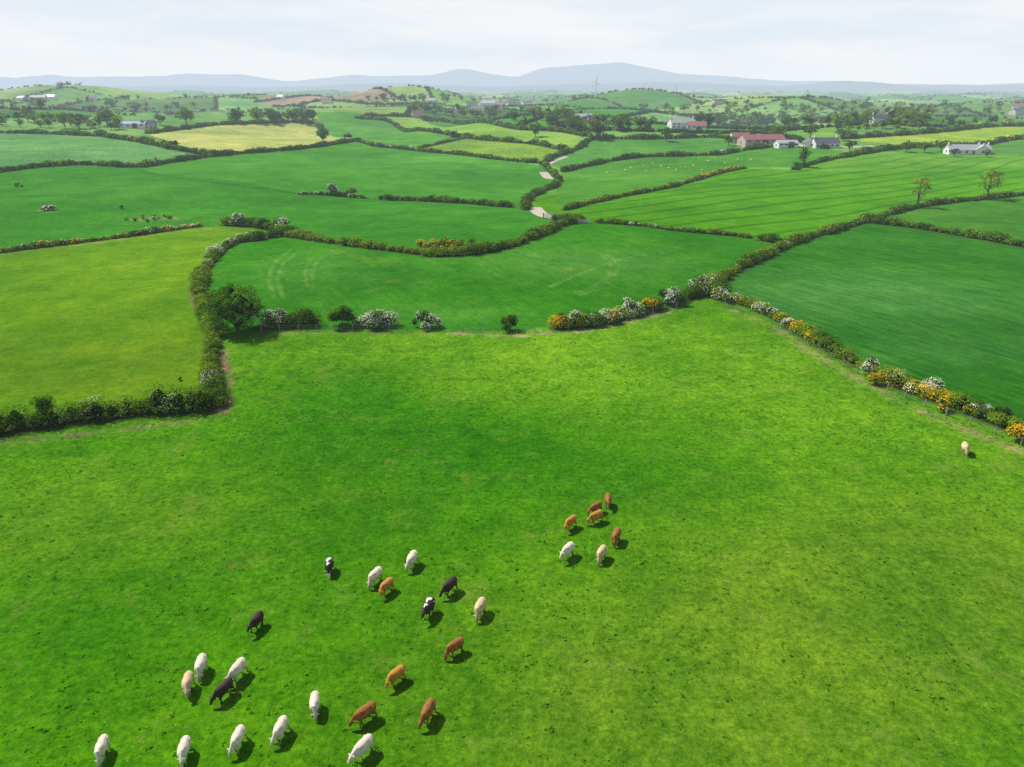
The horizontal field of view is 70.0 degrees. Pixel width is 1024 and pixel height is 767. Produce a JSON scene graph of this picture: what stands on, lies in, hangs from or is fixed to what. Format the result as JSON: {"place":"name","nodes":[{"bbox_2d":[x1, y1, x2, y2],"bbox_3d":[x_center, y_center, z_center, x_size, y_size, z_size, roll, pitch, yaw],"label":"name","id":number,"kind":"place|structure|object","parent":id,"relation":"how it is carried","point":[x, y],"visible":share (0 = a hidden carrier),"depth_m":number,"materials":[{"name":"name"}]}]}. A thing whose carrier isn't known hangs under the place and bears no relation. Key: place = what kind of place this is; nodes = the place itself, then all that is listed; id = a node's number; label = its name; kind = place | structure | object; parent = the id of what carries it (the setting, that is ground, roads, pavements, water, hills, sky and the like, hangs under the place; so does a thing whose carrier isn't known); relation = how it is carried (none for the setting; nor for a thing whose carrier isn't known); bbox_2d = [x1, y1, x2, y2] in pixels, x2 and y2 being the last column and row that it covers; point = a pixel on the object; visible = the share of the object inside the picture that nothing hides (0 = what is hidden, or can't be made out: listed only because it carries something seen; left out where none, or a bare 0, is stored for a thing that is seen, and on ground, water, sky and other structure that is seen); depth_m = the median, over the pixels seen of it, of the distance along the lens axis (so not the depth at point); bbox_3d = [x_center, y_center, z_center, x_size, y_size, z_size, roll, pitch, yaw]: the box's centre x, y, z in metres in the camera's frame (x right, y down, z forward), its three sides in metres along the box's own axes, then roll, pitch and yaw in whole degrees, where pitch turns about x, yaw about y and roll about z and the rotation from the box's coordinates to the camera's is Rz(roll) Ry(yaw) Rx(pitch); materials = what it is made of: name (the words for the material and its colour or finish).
{"place":"outdoors","nodes":[
{"label":"outdoors","id":0,"kind":"place"},
{"bbox_2d":[0,85,1023,766],"bbox_3d":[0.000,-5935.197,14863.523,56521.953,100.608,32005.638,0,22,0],"label":"ground","id":1,"kind":"structure","parent":0,"point":[108,319],"depth_m":86.70,"materials":[{"name":"green plant"}]},
{"bbox_2d":[28,395,56,414],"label":"bush","id":2,"kind":"object","parent":1,"relation":"on","point":[41,402],"visible":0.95,"depth_m":92.91,"materials":[{"name":"green plant"}]},
{"bbox_2d":[0,128,98,135],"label":"hedgerow","id":3,"kind":"object","parent":1,"relation":"on","point":[63,132],"visible":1,"depth_m":530.47,"materials":[{"name":"green plant"}]},
{"bbox_2d":[0,110,122,129],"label":"distant woodland","id":4,"kind":"object","parent":1,"relation":"on","point":[115,120],"visible":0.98,"depth_m":586.98,"materials":[{"name":"green plant"}]},
{"bbox_2d":[0,159,149,170],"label":"hedgerow","id":5,"kind":"object","parent":1,"relation":"on","point":[71,162],"visible":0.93,"depth_m":384.55,"materials":[{"name":"green plant"}]},
{"bbox_2d":[0,96,196,109],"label":"distant woodland","id":6,"kind":"object","parent":1,"relation":"on","point":[110,102],"visible":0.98,"depth_m":1124.95,"materials":[{"name":"green plant"}]},
{"bbox_2d":[0,222,203,252],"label":"hedgerow","id":7,"kind":"object","parent":1,"relation":"on","point":[48,242],"visible":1,"depth_m":214.50,"materials":[{"name":"green plant"}]},
{"bbox_2d":[94,734,109,766],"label":"cow","id":8,"kind":"object","parent":1,"relation":"on","point":[102,745],"visible":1,"depth_m":46.75},
{"bbox_2d":[0,381,222,431],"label":"hedgerow","id":9,"kind":"object","parent":1,"relation":"on","point":[96,410],"visible":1,"depth_m":95.26,"materials":[{"name":"green plant"}]},
{"bbox_2d":[117,121,146,128],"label":"farm shed","id":10,"kind":"structure","parent":1,"relation":"on","point":[133,124],"depth_m":598.86,"materials":[{"name":"white"}]},
{"bbox_2d":[93,129,219,154],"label":"hedgerow","id":11,"kind":"object","parent":1,"relation":"on","point":[146,140],"visible":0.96,"depth_m":468.45,"materials":[{"name":"green plant"}]},
{"bbox_2d":[174,107,194,123],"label":"broadleaf tree","id":12,"kind":"object","parent":1,"relation":"on","point":[185,114],"visible":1,"depth_m":645.52,"materials":[{"name":"green plant"}]},
{"bbox_2d":[177,735,192,766],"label":"cow","id":13,"kind":"object","parent":1,"relation":"on","point":[184,745],"visible":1,"depth_m":46.65},
{"bbox_2d":[181,670,194,697],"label":"cow","id":14,"kind":"object","parent":1,"relation":"on","point":[187,681],"visible":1,"depth_m":51.86},
{"bbox_2d":[194,653,207,682],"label":"cow","id":15,"kind":"object","parent":1,"relation":"on","point":[200,665],"visible":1,"depth_m":53.41},
{"bbox_2d":[197,321,232,405],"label":"hedgerow","id":16,"kind":"object","parent":1,"relation":"on","point":[210,368],"visible":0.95,"depth_m":107.72,"materials":[{"name":"green plant"}]},
{"bbox_2d":[187,230,255,328],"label":"hedgerow","id":17,"kind":"object","parent":1,"relation":"on","point":[201,274],"visible":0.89,"depth_m":158.25,"materials":[{"name":"green plant"}]},
{"bbox_2d":[209,677,234,704],"bbox_3d":[-20.455,21.748,51.560,0.772,1.262,2.097,9,23,21],"label":"cow","id":18,"kind":"object","parent":1,"relation":"on","point":[223,688],"visible":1,"depth_m":51.28},
{"bbox_2d":[202,283,265,331],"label":"broadleaf tree","id":19,"kind":"object","parent":1,"relation":"on","point":[235,308],"visible":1,"depth_m":125.19,"materials":[{"name":"green plant"}]},
{"bbox_2d":[225,657,247,684],"bbox_3d":[-20.097,21.026,53.275,0.800,1.324,2.200,6,23,14],"label":"cow","id":20,"kind":"object","parent":1,"relation":"on","point":[237,667],"visible":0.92,"depth_m":53.04},
{"bbox_2d":[144,118,328,133],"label":"hedgerow","id":21,"kind":"object","parent":1,"relation":"on","point":[172,128],"visible":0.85,"depth_m":679.19,"materials":[{"name":"green plant"}]},
{"bbox_2d":[227,724,246,756],"bbox_3d":[-17.934,23.321,47.689,0.745,1.226,2.036,1,22,3],"label":"cow","id":22,"kind":"object","parent":1,"relation":"on","point":[238,735],"visible":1,"depth_m":47.42},
{"bbox_2d":[137,137,355,166],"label":"hedgerow","id":23,"kind":"object","parent":1,"relation":"on","point":[146,162],"visible":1,"depth_m":457.17,"materials":[{"name":"green plant"}]},
{"bbox_2d":[246,610,263,632],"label":"cow","id":24,"kind":"object","parent":1,"relation":"on","point":[257,617],"visible":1,"depth_m":58.04},
{"bbox_2d":[218,216,297,233],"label":"hedgerow","id":25,"kind":"object","parent":1,"relation":"on","point":[228,221],"visible":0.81,"depth_m":235.62,"materials":[{"name":"green plant"}]},
{"bbox_2d":[231,228,284,241],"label":"hedgerow","id":26,"kind":"object","parent":1,"relation":"on","point":[259,234],"visible":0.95,"depth_m":210.67,"materials":[{"name":"green plant"}]},
{"bbox_2d":[226,107,317,123],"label":"distant woodland","id":27,"kind":"object","parent":1,"relation":"on","point":[258,114],"visible":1,"depth_m":726.79,"materials":[{"name":"green plant"}]},
{"bbox_2d":[269,715,289,746],"bbox_3d":[-15.399,23.030,48.420,0.774,1.220,2.027,3,22,7],"label":"cow","id":28,"kind":"object","parent":1,"relation":"on","point":[281,725],"visible":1,"depth_m":48.13},
{"bbox_2d":[262,307,298,326],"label":"hawthorn bush","id":29,"kind":"object","parent":1,"relation":"on","point":[276,313],"visible":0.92,"depth_m":129.18,"materials":[{"name":"white plant"}]},
{"bbox_2d":[258,311,324,327],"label":"hedgerow","id":30,"kind":"object","parent":1,"relation":"on","point":[314,320],"visible":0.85,"depth_m":129.60,"materials":[{"name":"green plant"}]},
{"bbox_2d":[292,306,315,323],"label":"bush","id":31,"kind":"object","parent":1,"relation":"on","point":[304,311],"visible":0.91,"depth_m":129.87,"materials":[{"name":"green plant"}]},
{"bbox_2d":[309,691,319,721],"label":"cow","id":32,"kind":"object","parent":1,"relation":"on","point":[314,702],"visible":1,"depth_m":50.10},
{"bbox_2d":[254,86,398,101],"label":"hedgerow","id":33,"kind":"object","parent":1,"relation":"on","point":[380,87],"visible":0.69,"depth_m":1333.47,"materials":[{"name":"green plant"}]},
{"bbox_2d":[297,191,366,197],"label":"hedgerow","id":34,"kind":"object","parent":1,"relation":"on","point":[341,194],"visible":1,"depth_m":304.63,"materials":[{"name":"green plant"}]},
{"bbox_2d":[326,304,357,326],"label":"bush","id":35,"kind":"object","parent":1,"relation":"on","point":[343,314],"visible":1,"depth_m":129.37,"materials":[{"name":"green plant"}]},
{"bbox_2d":[271,98,425,106],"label":"hedgerow","id":36,"kind":"object","parent":1,"relation":"on","point":[347,100],"visible":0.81,"depth_m":1166.14,"materials":[{"name":"green plant"}]},
{"bbox_2d":[347,733,372,763],"bbox_3d":[-9.729,23.574,46.907,0.790,1.336,2.298,13,25,29],"label":"cow","id":37,"kind":"object","parent":1,"relation":"on","point":[363,745],"visible":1,"depth_m":46.70},
{"bbox_2d":[348,701,376,727],"bbox_3d":[-10.119,22.511,49.618,0.817,1.293,2.149,20,29,40],"label":"cow","id":38,"kind":"object","parent":1,"relation":"on","point":[363,712],"visible":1,"depth_m":49.31},
{"bbox_2d":[358,309,384,327],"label":"hawthorn bush","id":39,"kind":"object","parent":1,"relation":"on","point":[372,316],"visible":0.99,"depth_m":129.11,"materials":[{"name":"white plant"}]},
{"bbox_2d":[284,229,463,255],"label":"hedgerow","id":40,"kind":"object","parent":1,"relation":"on","point":[310,235],"visible":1,"depth_m":189.73,"materials":[{"name":"green plant"}]},
{"bbox_2d":[367,566,382,588],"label":"cow","id":41,"kind":"object","parent":1,"relation":"on","point":[375,573],"visible":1,"depth_m":63.28},
{"bbox_2d":[351,311,398,326],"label":"hedgerow","id":42,"kind":"object","parent":1,"relation":"on","point":[389,318],"visible":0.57,"depth_m":130.32,"materials":[{"name":"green plant"}]},
{"bbox_2d":[378,577,393,596],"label":"cow","id":43,"kind":"object","parent":1,"relation":"on","point":[387,583],"visible":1,"depth_m":62.12},
{"bbox_2d":[385,664,405,687],"bbox_3d":[-8.507,21.247,52.858,0.793,1.223,2.065,17,27,35],"label":"cow","id":44,"kind":"object","parent":1,"relation":"on","point":[395,674],"visible":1,"depth_m":52.62},
{"bbox_2d":[410,309,437,329],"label":"hawthorn bush","id":45,"kind":"object","parent":1,"relation":"on","point":[427,317],"visible":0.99,"depth_m":129.60,"materials":[{"name":"white plant"}]},
{"bbox_2d":[417,697,435,728],"bbox_3d":[-5.784,22.468,49.714,0.767,1.301,2.162,6,23,15],"label":"cow","id":46,"kind":"object","parent":1,"relation":"on","point":[429,707],"visible":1,"depth_m":49.38},
{"bbox_2d":[420,596,434,619],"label":"cow","id":47,"kind":"object","parent":1,"relation":"on","point":[428,605],"visible":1,"depth_m":59.39},
{"bbox_2d":[378,193,514,206],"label":"hedgerow","id":48,"kind":"object","parent":1,"relation":"on","point":[448,198],"visible":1,"depth_m":292.96,"materials":[{"name":"green plant"}]},
{"bbox_2d":[354,137,538,162],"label":"hedgerow","id":49,"kind":"object","parent":1,"relation":"on","point":[455,152],"visible":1,"depth_m":490.57,"materials":[{"name":"green plant"}]},
{"bbox_2d":[416,237,476,251],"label":"gorse thicket","id":50,"kind":"object","parent":1,"relation":"on","point":[446,242],"visible":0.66,"depth_m":189.82,"materials":[{"name":"yellow plant"}]},
{"bbox_2d":[439,576,457,597],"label":"cow","id":51,"kind":"object","parent":1,"relation":"on","point":[450,583],"visible":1,"depth_m":61.94},
{"bbox_2d":[444,637,463,660],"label":"cow","id":52,"kind":"object","parent":1,"relation":"on","point":[452,646],"visible":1,"depth_m":55.29},
{"bbox_2d":[353,115,567,148],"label":"hedgerow","id":53,"kind":"object","parent":1,"relation":"on","point":[490,137],"visible":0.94,"depth_m":575.53,"materials":[{"name":"green plant"}]},
{"bbox_2d":[365,92,583,101],"bbox_3d":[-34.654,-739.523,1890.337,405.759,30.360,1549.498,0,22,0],"label":"distant woodland","id":54,"kind":"object","parent":1,"relation":"on","point":[422,96],"visible":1,"depth_m":1209.65,"materials":[{"name":"green plant"}]},
{"bbox_2d":[363,112,593,136],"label":"hedgerow","id":55,"kind":"object","parent":1,"relation":"on","point":[527,127],"visible":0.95,"depth_m":667.31,"materials":[{"name":"green plant"}]},
{"bbox_2d":[474,597,486,622],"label":"cow","id":56,"kind":"object","parent":1,"relation":"on","point":[480,605],"visible":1,"depth_m":59.33},
{"bbox_2d":[406,102,578,121],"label":"distant woodland","id":57,"kind":"object","parent":1,"relation":"on","point":[492,110],"visible":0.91,"depth_m":876.37,"materials":[{"name":"green plant"}]},
{"bbox_2d":[500,314,518,331],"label":"bush","id":58,"kind":"object","parent":1,"relation":"on","point":[509,319],"visible":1,"depth_m":128.41,"materials":[{"name":"green plant"}]},
{"bbox_2d":[0,336,1023,766],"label":"grass tufts","id":59,"kind":"object","parent":1,"relation":"on","point":[516,568],"visible":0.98,"depth_m":66.06,"materials":[{"name":"green plant"}]},
{"bbox_2d":[0,83,1023,148],"bbox_3d":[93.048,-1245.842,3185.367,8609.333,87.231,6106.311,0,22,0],"label":"distant hedgerows","id":60,"kind":"object","parent":1,"relation":"on","point":[799,138],"visible":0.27,"depth_m":972.69,"materials":[{"name":"green plant"}]},
{"bbox_2d":[11,81,1023,141],"bbox_3d":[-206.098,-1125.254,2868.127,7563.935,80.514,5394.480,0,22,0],"label":"distant trees","id":61,"kind":"object","parent":1,"relation":"on","point":[135,108],"visible":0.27,"depth_m":1112.25,"materials":[{"name":"green plant"}]},
{"bbox_2d":[454,214,583,255],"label":"hedgerow","id":62,"kind":"object","parent":1,"relation":"on","point":[538,231],"visible":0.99,"depth_m":194.78,"materials":[{"name":"green plant"}]},
{"bbox_2d":[520,161,562,209],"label":"hedgerow","id":63,"kind":"object","parent":1,"relation":"on","point":[525,201],"visible":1,"depth_m":326.38,"materials":[{"name":"green plant"}]},
{"bbox_2d":[541,134,592,161],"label":"hedgerow","id":64,"kind":"object","parent":1,"relation":"on","point":[565,150],"visible":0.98,"depth_m":481.58,"materials":[{"name":"green plant"}]},
{"bbox_2d":[546,308,615,328],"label":"hedgerow","id":65,"kind":"object","parent":1,"relation":"on","point":[561,323],"visible":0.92,"depth_m":130.45,"materials":[{"name":"green plant"}]},
{"bbox_2d":[545,111,656,131],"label":"distant woodland","id":66,"kind":"object","parent":1,"relation":"on","point":[575,121],"visible":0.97,"depth_m":580.83,"materials":[{"name":"green plant"}]},
{"bbox_2d":[562,178,692,209],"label":"hedgerow","id":67,"kind":"object","parent":1,"relation":"on","point":[575,204],"visible":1,"depth_m":302.85,"materials":[{"name":"green plant"}]},
{"bbox_2d":[560,150,721,170],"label":"hedgerow","id":68,"kind":"object","parent":1,"relation":"on","point":[625,156],"visible":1,"depth_m":455.43,"materials":[{"name":"green plant"}]},
{"bbox_2d":[608,291,690,322],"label":"hedgerow","id":69,"kind":"object","parent":1,"relation":"on","point":[624,311],"visible":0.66,"depth_m":137.44,"materials":[{"name":"green plant"}]},
{"bbox_2d":[591,132,737,142],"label":"hedgerow","id":70,"kind":"object","parent":1,"relation":"on","point":[655,136],"visible":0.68,"depth_m":535.04,"materials":[{"name":"green plant"}]},
{"bbox_2d":[657,286,685,303],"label":"hawthorn bush","id":71,"kind":"object","parent":1,"relation":"on","point":[669,294],"visible":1,"depth_m":143.28,"materials":[{"name":"white plant"}]},
{"bbox_2d":[594,217,752,237],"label":"hedgerow","id":72,"kind":"object","parent":1,"relation":"on","point":[716,230],"visible":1,"depth_m":220.20,"materials":[{"name":"green plant"}]},
{"bbox_2d":[667,117,695,128],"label":"farmhouse","id":73,"kind":"object","parent":1,"relation":"on","point":[678,123],"visible":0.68,"depth_m":605.64,"materials":[{"name":"white paint"}]},
{"bbox_2d":[687,121,706,130],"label":"farm shed","id":74,"kind":"structure","parent":1,"relation":"on","point":[695,125],"depth_m":584.89,"materials":[{"name":"red metal"}]},
{"bbox_2d":[681,279,735,298],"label":"hedgerow","id":75,"kind":"object","parent":1,"relation":"on","point":[717,290],"visible":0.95,"depth_m":148.95,"materials":[{"name":"green plant"}]},
{"bbox_2d":[691,166,746,180],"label":"hedgerow","id":76,"kind":"object","parent":1,"relation":"on","point":[704,175],"visible":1,"depth_m":375.14,"materials":[{"name":"green plant"}]},
{"bbox_2d":[692,111,789,129],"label":"distant woodland","id":77,"kind":"object","parent":1,"relation":"on","point":[752,119],"visible":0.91,"depth_m":938.29,"materials":[{"name":"green plant"}]},
{"bbox_2d":[720,142,773,154],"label":"hedgerow","id":78,"kind":"object","parent":1,"relation":"on","point":[748,147],"visible":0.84,"depth_m":465.80,"materials":[{"name":"green plant"}]},
{"bbox_2d":[704,238,792,284],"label":"hedgerow","id":79,"kind":"object","parent":1,"relation":"on","point":[747,259],"visible":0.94,"depth_m":177.98,"materials":[{"name":"green plant"}]},
{"bbox_2d":[720,293,790,326],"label":"hedgerow","id":80,"kind":"object","parent":1,"relation":"on","point":[757,305],"visible":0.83,"depth_m":140.12,"materials":[{"name":"green plant"}]},
{"bbox_2d":[737,134,786,146],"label":"red barn","id":81,"kind":"structure","parent":1,"relation":"on","point":[744,140],"depth_m":482.53,"materials":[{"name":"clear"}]},
{"bbox_2d":[773,140,798,148],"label":"farm shed","id":82,"kind":"structure","parent":1,"relation":"on","point":[778,144],"depth_m":466.28,"materials":[{"name":"white stone"}]},
{"bbox_2d":[811,135,840,147],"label":"farmhouse","id":83,"kind":"object","parent":1,"relation":"on","point":[834,142],"visible":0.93,"depth_m":463.00,"materials":[{"name":"stone"}]},
{"bbox_2d":[639,99,1023,115],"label":"distant woodland","id":84,"kind":"object","parent":1,"relation":"on","point":[867,104],"visible":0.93,"depth_m":1045.40,"materials":[{"name":"green plant"}]},
{"bbox_2d":[785,318,885,374],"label":"hedgerow","id":85,"kind":"object","parent":1,"relation":"on","point":[827,342],"visible":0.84,"depth_m":119.79,"materials":[{"name":"green plant"}]},
{"bbox_2d":[790,147,881,169],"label":"hedgerow","id":86,"kind":"object","parent":1,"relation":"on","point":[825,158],"visible":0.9,"depth_m":416.84,"materials":[{"name":"green plant"}]},
{"bbox_2d":[780,106,934,127],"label":"distant woodland","id":87,"kind":"object","parent":1,"relation":"on","point":[909,114],"visible":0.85,"depth_m":612.63,"materials":[{"name":"green plant"}]},
{"bbox_2d":[725,300,1023,444],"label":"post and wire fence","id":88,"kind":"object","parent":1,"relation":"on","point":[995,432],"visible":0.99,"depth_m":104.13,"materials":[{"name":"brown wood"}]},
{"bbox_2d":[784,191,1023,243],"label":"hedgerow","id":89,"kind":"object","parent":1,"relation":"on","point":[797,237],"visible":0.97,"depth_m":264.23,"materials":[{"name":"green plant"}]},
{"bbox_2d":[868,215,962,234],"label":"hedgerow","id":90,"kind":"object","parent":1,"relation":"on","point":[891,220],"visible":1,"depth_m":241.68,"materials":[{"name":"green plant"}]},
{"bbox_2d":[911,176,933,203],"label":"sparse tree","id":91,"kind":"object","parent":1,"relation":"on","point":[921,181],"visible":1,"depth_m":278.80,"materials":[{"name":"green plant"}]},
{"bbox_2d":[832,114,1014,129],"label":"distant woodland","id":92,"kind":"object","parent":1,"relation":"on","point":[883,123],"visible":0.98,"depth_m":569.86,"materials":[{"name":"green plant"}]},
{"bbox_2d":[839,120,1023,138],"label":"hedgerow","id":93,"kind":"object","parent":1,"relation":"on","point":[927,129],"visible":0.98,"depth_m":555.80,"materials":[{"name":"green plant"}]},
{"bbox_2d":[920,377,945,391],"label":"hawthorn bush","id":94,"kind":"object","parent":1,"relation":"on","point":[935,382],"visible":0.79,"depth_m":101.78,"materials":[{"name":"white plant"}]},
{"bbox_2d":[851,134,1023,151],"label":"hedgerow","id":95,"kind":"object","parent":1,"relation":"on","point":[999,139],"visible":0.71,"depth_m":481.57,"materials":[{"name":"green plant"}]},
{"bbox_2d":[868,365,1023,426],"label":"hedgerow","id":96,"kind":"object","parent":1,"relation":"on","point":[894,376],"visible":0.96,"depth_m":99.75,"materials":[{"name":"green plant"}]},
{"bbox_2d":[943,142,992,154],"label":"white bungalow","id":97,"kind":"object","parent":1,"relation":"on","point":[967,149],"visible":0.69,"depth_m":436.38,"materials":[{"name":"white paint"}]},
{"bbox_2d":[969,399,992,415],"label":"hawthorn bush","id":98,"kind":"object","parent":1,"relation":"on","point":[979,406],"visible":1,"depth_m":95.49,"materials":[{"name":"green plant"}]},
{"bbox_2d":[977,169,1005,199],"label":"sparse tree","id":99,"kind":"object","parent":1,"relation":"on","point":[997,178],"visible":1,"depth_m":289.50,"materials":[{"name":"green plant"}]},
{"bbox_2d":[960,228,1023,245],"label":"hedgerow","id":100,"kind":"object","parent":1,"relation":"on","point":[1001,237],"visible":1,"depth_m":216.98,"materials":[{"name":"green plant"}]},
{"bbox_2d":[1005,423,1023,439],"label":"gorse bush","id":101,"kind":"object","parent":1,"relation":"on","point":[1017,430],"visible":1,"depth_m":88.72,"materials":[{"name":"yellow plant"}]},
{"bbox_2d":[0,62,1023,87],"bbox_3d":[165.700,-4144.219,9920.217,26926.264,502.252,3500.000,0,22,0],"label":"distant mountains","id":102,"kind":"structure","parent":0,"point":[615,72],"depth_m":10449.28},
{"bbox_2d":[0,81,1023,92],"bbox_3d":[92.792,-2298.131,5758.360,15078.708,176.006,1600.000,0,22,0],"label":"distant hills","id":103,"kind":"structure","parent":0,"point":[846,86],"depth_m":6189.13,"materials":[{"name":"grey"}]},
{"bbox_2d":[0,0,1023,84],"label":"sky","id":104,"kind":"structure","parent":0,"point":[973,42],"materials":[{"name":"white"}]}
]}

